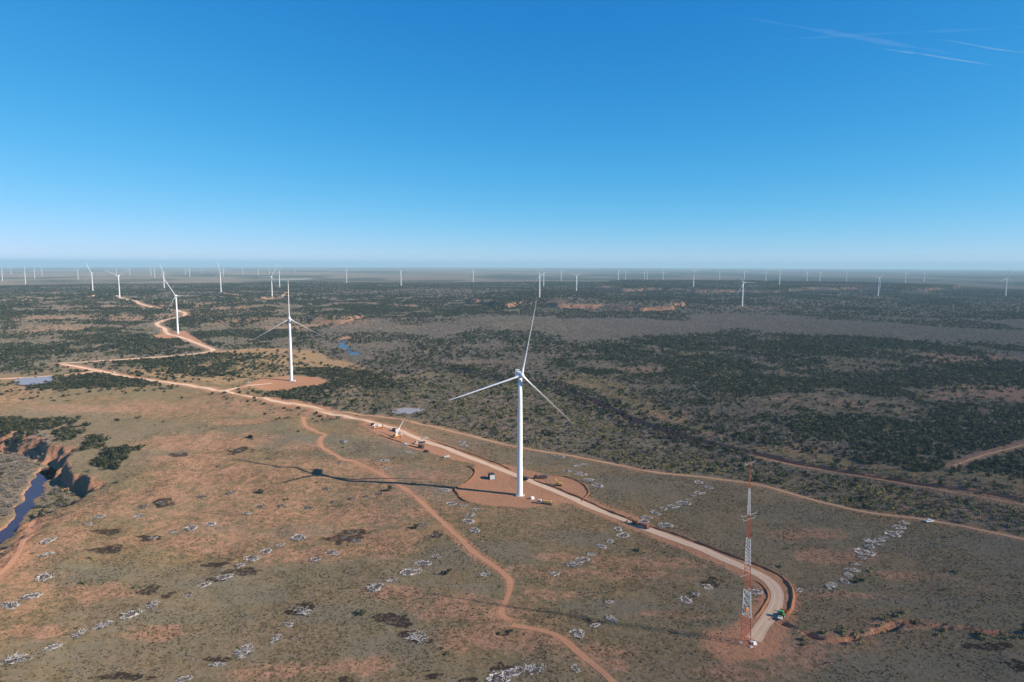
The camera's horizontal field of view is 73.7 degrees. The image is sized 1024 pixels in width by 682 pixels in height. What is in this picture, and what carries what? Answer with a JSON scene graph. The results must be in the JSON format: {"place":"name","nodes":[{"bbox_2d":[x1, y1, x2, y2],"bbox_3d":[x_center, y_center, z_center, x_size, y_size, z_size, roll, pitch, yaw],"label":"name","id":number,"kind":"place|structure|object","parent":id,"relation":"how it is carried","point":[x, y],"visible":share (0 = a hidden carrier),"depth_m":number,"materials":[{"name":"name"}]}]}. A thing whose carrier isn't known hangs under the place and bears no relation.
{"place":"outdoors","nodes":[
{"label":"outdoors","id":0,"kind":"place"},
{"bbox_2d":[0,521,34,574],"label":"dirt track","id":1,"kind":"structure","parent":0,"point":[15,556],"depth_m":409.20,"materials":[{"name":"brown soil"}]},
{"bbox_2d":[0,467,56,543],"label":"river","id":2,"kind":"structure","parent":0,"point":[35,490],"depth_m":531.89,"materials":[{"name":"liquid"}]},
{"bbox_2d":[14,376,57,384],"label":"pond","id":3,"kind":"structure","parent":0,"point":[30,380],"depth_m":951.07,"materials":[{"name":"liquid"}]},
{"bbox_2d":[3,371,94,378],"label":"dirt road","id":4,"kind":"structure","parent":0,"point":[42,376],"depth_m":989.38,"materials":[{"name":"beige soil"}]},
{"bbox_2d":[57,297,215,363],"bbox_3d":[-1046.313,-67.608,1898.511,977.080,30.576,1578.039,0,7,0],"label":"dirt road","id":5,"kind":"structure","parent":0,"point":[157,324],"depth_m":1468.29,"materials":[{"name":"beige soil"}]},
{"bbox_2d":[224,383,271,390],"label":"dirt road","id":6,"kind":"structure","parent":0,"point":[246,385],"depth_m":923.62,"materials":[{"name":"beige soil"}]},
{"bbox_2d":[337,338,361,355],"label":"river","id":7,"kind":"structure","parent":0,"point":[343,345],"depth_m":1345.43,"materials":[{"name":"liquid"}]},
{"bbox_2d":[301,417,513,620],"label":"dirt track","id":8,"kind":"structure","parent":0,"point":[504,574],"depth_m":427.26,"materials":[{"name":"brown soil"}]},
{"bbox_2d":[392,408,424,413],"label":"pond","id":9,"kind":"structure","parent":0,"point":[408,410],"depth_m":785.79,"materials":[{"name":"liquid"}]},
{"bbox_2d":[61,364,783,641],"bbox_3d":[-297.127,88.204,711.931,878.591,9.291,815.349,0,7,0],"label":"dirt road","id":10,"kind":"structure","parent":0,"point":[761,627],"depth_m":432.85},
{"bbox_2d":[0,267,1023,681],"bbox_3d":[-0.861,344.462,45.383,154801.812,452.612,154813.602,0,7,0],"label":"ground","id":11,"kind":"structure","parent":0,"point":[498,493],"depth_m":429.48,"materials":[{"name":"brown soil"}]},
{"bbox_2d":[0,601,19,609],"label":"brush pile","id":12,"kind":"object","parent":11,"relation":"on","point":[10,605],"visible":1,"depth_m":339.85,"materials":[{"name":"grey wood"}]},
{"bbox_2d":[2,653,34,664],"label":"brush pile","id":13,"kind":"object","parent":11,"relation":"on","point":[15,658],"visible":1,"depth_m":294.67,"materials":[{"name":"grey wood"}]},
{"bbox_2d":[18,592,41,599],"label":"brush pile","id":14,"kind":"object","parent":11,"relation":"on","point":[33,595],"visible":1,"depth_m":348.45,"materials":[{"name":"grey wood"}]},
{"bbox_2d":[35,572,53,580],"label":"brush pile","id":15,"kind":"object","parent":11,"relation":"on","point":[45,576],"visible":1,"depth_m":370.19,"materials":[{"name":"grey wood"}]},
{"bbox_2d":[37,552,54,556],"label":"brush pile","id":16,"kind":"object","parent":11,"relation":"on","point":[45,554],"visible":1,"depth_m":398.03,"materials":[{"name":"grey wood"}]},
{"bbox_2d":[40,537,56,543],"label":"brush pile","id":17,"kind":"object","parent":11,"relation":"on","point":[45,541],"visible":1,"depth_m":416.64,"materials":[{"name":"grey wood"}]},
{"bbox_2d":[42,643,62,651],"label":"brush pile","id":18,"kind":"object","parent":11,"relation":"on","point":[52,646],"visible":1,"depth_m":303.83,"materials":[{"name":"grey wood"}]},
{"bbox_2d":[71,629,85,638],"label":"brush pile","id":19,"kind":"object","parent":11,"relation":"on","point":[77,634],"visible":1,"depth_m":313.78,"materials":[{"name":"grey wood"}]},
{"bbox_2d":[92,620,112,629],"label":"brush pile","id":20,"kind":"object","parent":11,"relation":"on","point":[101,625],"visible":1,"depth_m":321.43,"materials":[{"name":"grey wood"}]},
{"bbox_2d":[110,269,127,297],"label":"wind turbine","id":21,"kind":"object","parent":11,"relation":"on","point":[118,283],"visible":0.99,"depth_m":2621.14,"materials":[{"name":"white metal"}]},
{"bbox_2d":[119,609,141,619],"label":"brush pile","id":22,"kind":"object","parent":11,"relation":"on","point":[128,615],"visible":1,"depth_m":330.40,"materials":[{"name":"grey wood"}]},
{"bbox_2d":[144,600,159,608],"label":"brush pile","id":23,"kind":"object","parent":11,"relation":"on","point":[151,606],"visible":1,"depth_m":339.55,"materials":[{"name":"grey wood"}]},
{"bbox_2d":[163,277,178,333],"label":"wind turbine","id":24,"kind":"object","parent":11,"relation":"on","point":[175,297],"visible":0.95,"depth_m":1598.95,"materials":[{"name":"metal"}]},
{"bbox_2d":[175,675,193,681],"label":"brush pile","id":25,"kind":"object","parent":11,"relation":"on","point":[183,678],"visible":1,"depth_m":283.37,"materials":[{"name":"grey wood"}]},
{"bbox_2d":[186,524,197,530],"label":"brush pile","id":26,"kind":"object","parent":11,"relation":"on","point":[191,527],"visible":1,"depth_m":441.15,"materials":[{"name":"grey wood"}]},
{"bbox_2d":[196,582,211,587],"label":"brush pile","id":27,"kind":"object","parent":11,"relation":"on","point":[205,584],"visible":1,"depth_m":362.25,"materials":[{"name":"grey wood"}]},
{"bbox_2d":[205,521,216,526],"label":"brush pile","id":28,"kind":"object","parent":11,"relation":"on","point":[211,523],"visible":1,"depth_m":448.30,"materials":[{"name":"grey wood"}]},
{"bbox_2d":[208,662,225,666],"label":"brush pile","id":29,"kind":"object","parent":11,"relation":"on","point":[216,664],"visible":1,"depth_m":293.06,"materials":[{"name":"grey wood"}]},
{"bbox_2d":[216,574,235,579],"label":"brush pile","id":30,"kind":"object","parent":11,"relation":"on","point":[224,577],"visible":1,"depth_m":371.60,"materials":[{"name":"grey wood"}]},
{"bbox_2d":[233,563,244,568],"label":"brush pile","id":31,"kind":"object","parent":11,"relation":"on","point":[239,565],"visible":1,"depth_m":387.04,"materials":[{"name":"grey wood"}]},
{"bbox_2d":[234,644,255,657],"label":"brush pile","id":32,"kind":"object","parent":11,"relation":"on","point":[242,652],"visible":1,"depth_m":302.02,"materials":[{"name":"grey wood"}]},
{"bbox_2d":[243,555,260,560],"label":"brush pile","id":33,"kind":"object","parent":11,"relation":"on","point":[250,558],"visible":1,"depth_m":396.38,"materials":[{"name":"grey wood"}]},
{"bbox_2d":[259,547,271,554],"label":"brush pile","id":34,"kind":"object","parent":11,"relation":"on","point":[265,550],"visible":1,"depth_m":406.38,"materials":[{"name":"grey wood"}]},
{"bbox_2d":[270,634,283,642],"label":"brush pile","id":35,"kind":"object","parent":11,"relation":"on","point":[276,638],"visible":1,"depth_m":311.22,"materials":[{"name":"grey wood"}]},
{"bbox_2d":[281,622,292,626],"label":"brush pile","id":36,"kind":"object","parent":11,"relation":"on","point":[288,624],"visible":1,"depth_m":323.93,"materials":[{"name":"grey wood"}]},
{"bbox_2d":[258,286,319,380],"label":"wind turbine","id":37,"kind":"object","parent":11,"relation":"on","point":[290,351],"visible":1,"depth_m":972.47,"materials":[{"name":"metal"}]},
{"bbox_2d":[289,533,306,539],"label":"brush pile","id":38,"kind":"object","parent":11,"relation":"on","point":[298,537],"visible":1,"depth_m":423.39,"materials":[{"name":"grey wood"}]},
{"bbox_2d":[293,606,314,614],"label":"brush pile","id":39,"kind":"object","parent":11,"relation":"on","point":[303,611],"visible":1,"depth_m":334.30,"materials":[{"name":"grey wood"}]},
{"bbox_2d":[325,548,339,554],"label":"brush pile","id":40,"kind":"object","parent":11,"relation":"on","point":[331,552],"visible":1,"depth_m":399.95,"materials":[{"name":"grey wood"}]},
{"bbox_2d":[350,538,365,542],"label":"brush pile","id":41,"kind":"object","parent":11,"relation":"on","point":[356,540],"visible":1,"depth_m":419.15,"materials":[{"name":"grey wood"}]},
{"bbox_2d":[358,608,366,615],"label":"juniper tree","id":42,"kind":"object","parent":11,"relation":"on","point":[362,613],"visible":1,"depth_m":329.92,"materials":[{"name":"green plant"}]},
{"bbox_2d":[367,583,384,591],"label":"brush pile","id":43,"kind":"object","parent":11,"relation":"on","point":[374,587],"visible":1,"depth_m":356.74,"materials":[{"name":"grey wood"}]},
{"bbox_2d":[371,424,383,427],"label":"truck","id":44,"kind":"object","parent":11,"relation":"on","point":[380,426],"visible":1,"depth_m":692.80,"materials":[{"name":"white paint"}]},
{"bbox_2d":[385,577,397,581],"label":"brush pile","id":45,"kind":"object","parent":11,"relation":"on","point":[394,579],"visible":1,"depth_m":364.32,"materials":[{"name":"grey wood"}]},
{"bbox_2d":[392,419,403,437],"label":"mobile crane","id":46,"kind":"object","parent":11,"relation":"on","point":[396,435],"visible":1,"depth_m":658.07,"materials":[{"name":"orange paint"}]},
{"bbox_2d":[378,434,425,449],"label":"soil berm","id":47,"kind":"structure","parent":11,"relation":"on","point":[401,442],"depth_m":639.19,"materials":[{"name":"brown soil"}]},
{"bbox_2d":[399,568,419,575],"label":"brush pile","id":48,"kind":"object","parent":11,"relation":"on","point":[406,572],"visible":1,"depth_m":373.39,"materials":[{"name":"grey wood"}]},
{"bbox_2d":[404,630,429,642],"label":"brush pile","id":49,"kind":"object","parent":11,"relation":"on","point":[420,638],"visible":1,"depth_m":310.38,"materials":[{"name":"grey wood"}]},
{"bbox_2d":[414,560,432,565],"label":"brush pile","id":50,"kind":"object","parent":11,"relation":"on","point":[420,563],"visible":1,"depth_m":384.56,"materials":[{"name":"grey wood"}]},
{"bbox_2d":[441,568,451,574],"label":"juniper tree","id":51,"kind":"object","parent":11,"relation":"on","point":[446,572],"visible":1,"depth_m":370.66,"materials":[{"name":"green plant"}]},
{"bbox_2d":[454,466,475,503],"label":"soil berm","id":52,"kind":"structure","parent":11,"relation":"on","point":[466,482],"depth_m":518.30,"materials":[{"name":"brown soil"}]},
{"bbox_2d":[461,518,475,523],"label":"brush pile","id":53,"kind":"object","parent":11,"relation":"on","point":[469,521],"visible":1,"depth_m":445.64,"materials":[{"name":"grey wood"}]},
{"bbox_2d":[465,512,476,517],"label":"brush pile","id":54,"kind":"object","parent":11,"relation":"on","point":[471,515],"visible":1,"depth_m":455.24,"materials":[{"name":"grey wood"}]},
{"bbox_2d":[435,441,510,469],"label":"soil berm","id":55,"kind":"structure","parent":11,"relation":"on","point":[474,455],"depth_m":603.49,"materials":[{"name":"brown soil"}]},
{"bbox_2d":[481,571,489,576],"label":"brush pile","id":56,"kind":"object","parent":11,"relation":"on","point":[486,574],"visible":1,"depth_m":371.27,"materials":[{"name":"grey wood"}]},
{"bbox_2d":[488,472,494,479],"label":"storage container","id":57,"kind":"object","parent":11,"relation":"on","point":[491,476],"visible":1,"depth_m":535.18,"materials":[{"name":"metal"}]},
{"bbox_2d":[485,670,509,681],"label":"brush pile","id":58,"kind":"object","parent":11,"relation":"on","point":[494,678],"visible":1,"depth_m":280.78,"materials":[{"name":"grey wood"}]},
{"bbox_2d":[450,305,571,496],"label":"wind turbine","id":59,"kind":"object","parent":11,"relation":"on","point":[519,374],"visible":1,"depth_m":491.70,"materials":[{"name":"metal"}]},
{"bbox_2d":[502,669,519,677],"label":"brush pile","id":60,"kind":"object","parent":11,"relation":"on","point":[508,674],"visible":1,"depth_m":283.49,"materials":[{"name":"grey wood"}]},
{"bbox_2d":[0,279,1023,631],"bbox_3d":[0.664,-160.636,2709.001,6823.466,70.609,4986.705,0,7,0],"label":"juniper woodland","id":61,"kind":"object","parent":11,"relation":"on","point":[792,345],"visible":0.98,"depth_m":1257.43,"materials":[{"name":"green plant"}]},
{"bbox_2d":[0,280,1023,547],"bbox_3d":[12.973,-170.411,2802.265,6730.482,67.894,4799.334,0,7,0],"label":"bare woodland","id":62,"kind":"object","parent":11,"relation":"on","point":[726,324],"visible":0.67,"depth_m":1503.12,"materials":[{"name":"plant"}]},
{"bbox_2d":[0,287,1023,641],"bbox_3d":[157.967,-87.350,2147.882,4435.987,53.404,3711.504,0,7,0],"label":"mesquite scrub","id":63,"kind":"object","parent":11,"relation":"on","point":[584,425],"visible":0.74,"depth_m":795.98,"materials":[{"name":"green plant"}]},
{"bbox_2d":[509,666,524,676],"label":"brush pile","id":64,"kind":"object","parent":11,"relation":"on","point":[516,671],"visible":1,"depth_m":285.38,"materials":[{"name":"grey wood"}]},
{"bbox_2d":[521,662,545,673],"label":"brush pile","id":65,"kind":"object","parent":11,"relation":"on","point":[533,669],"visible":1,"depth_m":286.45,"materials":[{"name":"grey wood"}]},
{"bbox_2d":[533,475,547,478],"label":"flatbed truck","id":66,"kind":"object","parent":11,"relation":"on","point":[542,476],"visible":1,"depth_m":538.00,"materials":[{"name":"orange paint"}]},
{"bbox_2d":[534,271,547,296],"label":"wind turbine","id":67,"kind":"object","parent":11,"relation":"on","point":[539,283],"visible":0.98,"depth_m":2652.63,"materials":[{"name":"white metal"}]},
{"bbox_2d":[537,499,552,504],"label":"flatbed truck","id":68,"kind":"object","parent":11,"relation":"on","point":[539,501],"visible":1,"depth_m":479.76,"materials":[{"name":"yellow paint"}]},
{"bbox_2d":[550,478,562,485],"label":"excavator","id":69,"kind":"object","parent":11,"relation":"on","point":[559,483],"visible":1,"depth_m":520.52,"materials":[{"name":"metal"}]},
{"bbox_2d":[551,475,589,500],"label":"soil berm","id":70,"kind":"structure","parent":11,"relation":"on","point":[588,492],"depth_m":528.86,"materials":[{"name":"brown soil"}]},
{"bbox_2d":[561,561,581,566],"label":"brush pile","id":71,"kind":"object","parent":11,"relation":"on","point":[573,564],"visible":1,"depth_m":383.74,"materials":[{"name":"grey wood"}]},
{"bbox_2d":[571,664,581,672],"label":"brush pile","id":72,"kind":"object","parent":11,"relation":"on","point":[575,667],"visible":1,"depth_m":287.18,"materials":[{"name":"grey wood"}]},
{"bbox_2d":[569,628,584,637],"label":"brush pile","id":73,"kind":"object","parent":11,"relation":"on","point":[578,634],"visible":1,"depth_m":313.16,"materials":[{"name":"grey wood"}]},
{"bbox_2d":[575,557,589,563],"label":"brush pile","id":74,"kind":"object","parent":11,"relation":"on","point":[583,560],"visible":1,"depth_m":390.45,"materials":[{"name":"grey wood"}]},
{"bbox_2d":[594,544,606,548],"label":"brush pile","id":75,"kind":"object","parent":11,"relation":"on","point":[602,545],"visible":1,"depth_m":411.29,"materials":[{"name":"grey wood"}]},
{"bbox_2d":[604,615,616,622],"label":"brush pile","id":76,"kind":"object","parent":11,"relation":"on","point":[612,619],"visible":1,"depth_m":326.05,"materials":[{"name":"grey wood"}]},
{"bbox_2d":[616,531,629,537],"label":"brush pile","id":77,"kind":"object","parent":11,"relation":"on","point":[622,535],"visible":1,"depth_m":429.45,"materials":[{"name":"grey wood"}]},
{"bbox_2d":[634,520,649,528],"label":"flatbed truck","id":78,"kind":"object","parent":11,"relation":"on","point":[639,523],"visible":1,"depth_m":443.16,"materials":[{"name":"orange paint"}]},
{"bbox_2d":[640,518,649,522],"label":"brush pile","id":79,"kind":"object","parent":11,"relation":"on","point":[644,521],"visible":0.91,"depth_m":453.07,"materials":[{"name":"grey wood"}]},
{"bbox_2d":[650,510,661,515],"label":"brush pile","id":80,"kind":"object","parent":11,"relation":"on","point":[655,512],"visible":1,"depth_m":468.99,"materials":[{"name":"grey wood"}]},
{"bbox_2d":[534,480,794,615],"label":"soil berm","id":81,"kind":"structure","parent":11,"relation":"on","point":[792,600],"depth_m":404.78,"materials":[{"name":"brown soil"}]},
{"bbox_2d":[659,522,673,527],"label":"brush pile","id":82,"kind":"object","parent":11,"relation":"on","point":[661,524],"visible":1,"depth_m":446.34,"materials":[{"name":"grey wood"}]},
{"bbox_2d":[675,501,689,504],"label":"brush pile","id":83,"kind":"object","parent":11,"relation":"on","point":[682,502],"visible":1,"depth_m":486.40,"materials":[{"name":"grey wood"}]},
{"bbox_2d":[679,595,691,603],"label":"brush pile","id":84,"kind":"object","parent":11,"relation":"on","point":[685,600],"visible":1,"depth_m":344.86,"materials":[{"name":"grey wood"}]},
{"bbox_2d":[702,584,712,588],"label":"brush pile","id":85,"kind":"object","parent":11,"relation":"on","point":[706,586],"visible":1,"depth_m":360.07,"materials":[{"name":"grey wood"}]},
{"bbox_2d":[738,272,747,305],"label":"wind turbine","id":86,"kind":"object","parent":11,"relation":"on","point":[743,282],"visible":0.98,"depth_m":2484.38,"materials":[{"name":"white metal"}]},
{"bbox_2d":[739,462,756,647],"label":"lattice mast","id":87,"kind":"object","parent":11,"relation":"on","point":[747,610],"visible":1,"depth_m":301.63,"materials":[{"name":"metal"}]},
{"bbox_2d":[746,589,762,595],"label":"brush pile","id":88,"kind":"object","parent":11,"relation":"on","point":[754,591],"visible":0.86,"depth_m":354.83,"materials":[{"name":"grey wood"}]},
{"bbox_2d":[752,579,769,618],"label":"soil berm","id":89,"kind":"structure","parent":11,"relation":"on","point":[764,603],"depth_m":344.98,"materials":[{"name":"brown soil"}]},
{"bbox_2d":[777,608,786,619],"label":"tractor","id":90,"kind":"object","parent":11,"relation":"on","point":[781,613],"visible":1,"depth_m":328.92,"materials":[{"name":"green paint"}]},
{"bbox_2d":[824,582,836,589],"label":"brush pile","id":91,"kind":"object","parent":11,"relation":"on","point":[831,586],"visible":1,"depth_m":361.35,"materials":[{"name":"grey wood"}]},
{"bbox_2d":[840,629,847,636],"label":"mesquite bush","id":92,"kind":"object","parent":11,"relation":"on","point":[843,632],"visible":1,"depth_m":314.29,"materials":[{"name":"green plant"}]},
{"bbox_2d":[839,577,849,584],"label":"brush pile","id":93,"kind":"object","parent":11,"relation":"on","point":[844,581],"visible":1,"depth_m":367.60,"materials":[{"name":"grey wood"}]},
{"bbox_2d":[843,572,853,577],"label":"brush pile","id":94,"kind":"object","parent":11,"relation":"on","point":[847,575],"visible":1,"depth_m":374.79,"materials":[{"name":"grey wood"}]},
{"bbox_2d":[842,568,859,571],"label":"brush pile","id":95,"kind":"object","parent":11,"relation":"on","point":[849,569],"visible":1,"depth_m":381.65,"materials":[{"name":"grey wood"}]},
{"bbox_2d":[856,547,876,555],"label":"brush pile","id":96,"kind":"object","parent":11,"relation":"on","point":[861,552],"visible":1,"depth_m":402.80,"materials":[{"name":"grey wood"}]},
{"bbox_2d":[864,544,874,549],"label":"brush pile","id":97,"kind":"object","parent":11,"relation":"on","point":[869,546],"visible":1,"depth_m":410.88,"materials":[{"name":"grey wood"}]},
{"bbox_2d":[862,539,881,544],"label":"brush pile","id":98,"kind":"object","parent":11,"relation":"on","point":[871,542],"visible":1,"depth_m":417.58,"materials":[{"name":"grey wood"}]},
{"bbox_2d":[880,613,890,619],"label":"mesquite bush","id":99,"kind":"object","parent":11,"relation":"on","point":[883,617],"visible":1,"depth_m":327.37,"materials":[{"name":"green plant"}]},
{"bbox_2d":[885,530,898,537],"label":"brush pile","id":100,"kind":"object","parent":11,"relation":"on","point":[891,533],"visible":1,"depth_m":431.99,"materials":[{"name":"grey wood"}]},
{"bbox_2d":[892,611,902,617],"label":"mesquite bush","id":101,"kind":"object","parent":11,"relation":"on","point":[896,615],"visible":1,"depth_m":330.50,"materials":[{"name":"green plant"}]},
{"bbox_2d":[891,524,906,528],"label":"brush pile","id":102,"kind":"object","parent":11,"relation":"on","point":[897,526],"visible":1,"depth_m":443.34,"materials":[{"name":"grey wood"}]},
{"bbox_2d":[906,618,919,624],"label":"juniper tree","id":103,"kind":"object","parent":11,"relation":"on","point":[913,622],"visible":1,"depth_m":323.81,"materials":[{"name":"green plant"}]},
{"bbox_2d":[0,0,1023,269],"label":"sky","id":104,"kind":"structure","parent":0,"point":[793,134],"materials":[{"name":"blue"}]},
{"bbox_2d":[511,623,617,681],"bbox_3d":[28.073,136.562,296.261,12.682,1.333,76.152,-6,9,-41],"label":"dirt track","id":105,"kind":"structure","parent":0,"point":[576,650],"depth_m":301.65,"materials":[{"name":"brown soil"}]},
{"bbox_2d":[291,404,1023,539],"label":"dirt track","id":106,"kind":"structure","parent":0,"point":[682,475],"depth_m":546.80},
{"bbox_2d":[756,456,1023,505],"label":"dirt track","id":107,"kind":"structure","parent":0,"point":[897,482],"depth_m":533.07,"materials":[{"name":"brown soil"}]},
{"bbox_2d":[954,445,1023,465],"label":"dirt track","id":108,"kind":"structure","parent":0,"point":[986,454],"depth_m":617.13,"materials":[{"name":"brown soil"}]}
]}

